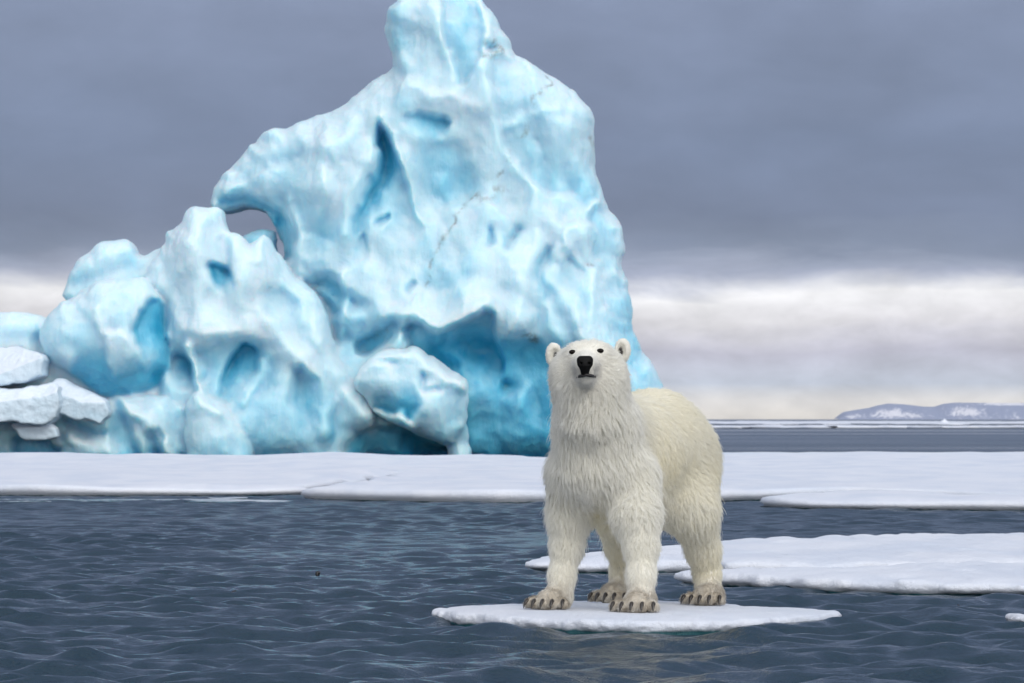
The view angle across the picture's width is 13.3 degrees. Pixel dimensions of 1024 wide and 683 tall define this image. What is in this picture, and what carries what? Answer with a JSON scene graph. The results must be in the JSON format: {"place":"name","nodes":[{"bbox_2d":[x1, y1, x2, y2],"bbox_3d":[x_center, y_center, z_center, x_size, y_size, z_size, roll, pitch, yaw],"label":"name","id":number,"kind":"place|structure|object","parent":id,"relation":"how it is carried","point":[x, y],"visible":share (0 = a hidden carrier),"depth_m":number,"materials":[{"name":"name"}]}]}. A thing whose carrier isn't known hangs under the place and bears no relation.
{"place":"outdoors","nodes":[
{"label":"outdoors","id":0,"kind":"place"},
{"bbox_2d":[0,419,1023,682],"bbox_3d":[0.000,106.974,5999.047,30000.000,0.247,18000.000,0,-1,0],"label":"sea","id":1,"kind":"structure","parent":0,"point":[118,591],"depth_m":31.38,"materials":[{"name":"blue liquid"}]},
{"bbox_2d":[4,497,287,502],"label":"slush strip","id":2,"kind":"object","parent":1,"relation":"on","point":[224,499],"visible":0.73,"depth_m":70.57,"materials":[{"name":"grey ice"}]},
{"bbox_2d":[0,452,545,496],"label":"ice floe","id":3,"kind":"object","parent":1,"relation":"on","point":[57,473],"visible":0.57,"depth_m":92.99,"materials":[{"name":"white ice"}]},
{"bbox_2d":[0,0,663,456],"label":"iceberg","id":4,"kind":"object","parent":1,"relation":"on","point":[442,274],"visible":0.84,"depth_m":148.56,"materials":[{"name":"blue ice"}]},
{"bbox_2d":[0,383,62,425],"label":"ice block","id":5,"kind":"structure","parent":4,"relation":"on","point":[36,405],"depth_m":145.01,"materials":[{"name":"white ice"}]},
{"bbox_2d":[0,346,49,386],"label":"ice block","id":6,"kind":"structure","parent":5,"relation":"on","point":[19,365],"depth_m":146.02,"materials":[{"name":"white ice"}]},
{"bbox_2d":[11,422,59,440],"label":"ice block","id":7,"kind":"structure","parent":4,"relation":"on","point":[50,431],"depth_m":145.61,"materials":[{"name":"white ice"}]},
{"bbox_2d":[49,378,111,424],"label":"ice block","id":8,"kind":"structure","parent":4,"relation":"on","point":[79,403],"depth_m":146.00,"materials":[{"name":"white ice"}]},
{"bbox_2d":[301,467,546,502],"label":"ice floe","id":9,"kind":"object","parent":1,"relation":"on","point":[510,485],"visible":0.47,"depth_m":71.23,"materials":[{"name":"white ice"}]},
{"bbox_2d":[432,600,841,634],"bbox_3d":[0.762,1.834,28.249,2.322,0.267,2.705,1,-1,-38],"label":"ice floe","id":10,"kind":"object","parent":1,"relation":"on","point":[669,618],"visible":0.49,"depth_m":27.36,"materials":[{"name":"white ice"}]},
{"bbox_2d":[522,338,726,612],"bbox_3d":[0.744,0.859,28.346,1.001,1.746,2.066,0,-1,22],"label":"polar bear","id":11,"kind":"object","parent":10,"relation":"on","point":[629,476],"visible":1,"depth_m":27.92},
{"bbox_2d":[525,533,1023,573],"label":"ice floe","id":12,"kind":"object","parent":1,"relation":"on","point":[830,551],"visible":0.43,"depth_m":39.11,"materials":[{"name":"white ice"}]},
{"bbox_2d":[674,561,1023,595],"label":"ice floe","id":13,"kind":"object","parent":1,"relation":"on","point":[965,578],"visible":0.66,"depth_m":33.34,"materials":[{"name":"white ice"}]},
{"bbox_2d":[709,421,1023,424],"bbox_3d":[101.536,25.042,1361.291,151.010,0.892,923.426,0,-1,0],"label":"ice floe","id":14,"kind":"object","parent":1,"relation":"on","point":[862,423],"visible":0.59,"depth_m":1003.82,"materials":[{"name":"white ice"}]},
{"bbox_2d":[712,425,1023,428],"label":"ice floe","id":15,"kind":"object","parent":1,"relation":"on","point":[853,426],"visible":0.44,"depth_m":614.91,"materials":[{"name":"white ice"}]},
{"bbox_2d":[719,451,1023,501],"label":"ice floe","id":16,"kind":"object","parent":1,"relation":"on","point":[756,476],"visible":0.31,"depth_m":93.48,"materials":[{"name":"white ice"}]},
{"bbox_2d":[760,490,1023,510],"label":"ice floe","id":17,"kind":"object","parent":1,"relation":"on","point":[878,499],"visible":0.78,"depth_m":63.64,"materials":[{"name":"white ice"}]},
{"bbox_2d":[1005,613,1023,621],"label":"ice lump","id":18,"kind":"object","parent":1,"relation":"on","point":[1014,617],"visible":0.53,"depth_m":27.85,"materials":[{"name":"white ice"}]},
{"bbox_2d":[0,0,1023,418],"label":"sky","id":19,"kind":"structure","parent":0,"point":[818,205],"materials":[{"name":"grey"}]},
{"bbox_2d":[834,403,1023,418],"bbox_3d":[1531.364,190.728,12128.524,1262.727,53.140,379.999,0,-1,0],"label":"island","id":20,"kind":"structure","parent":0,"point":[967,411],"depth_m":12074.62,"materials":[{"name":"white snow"}]}
]}

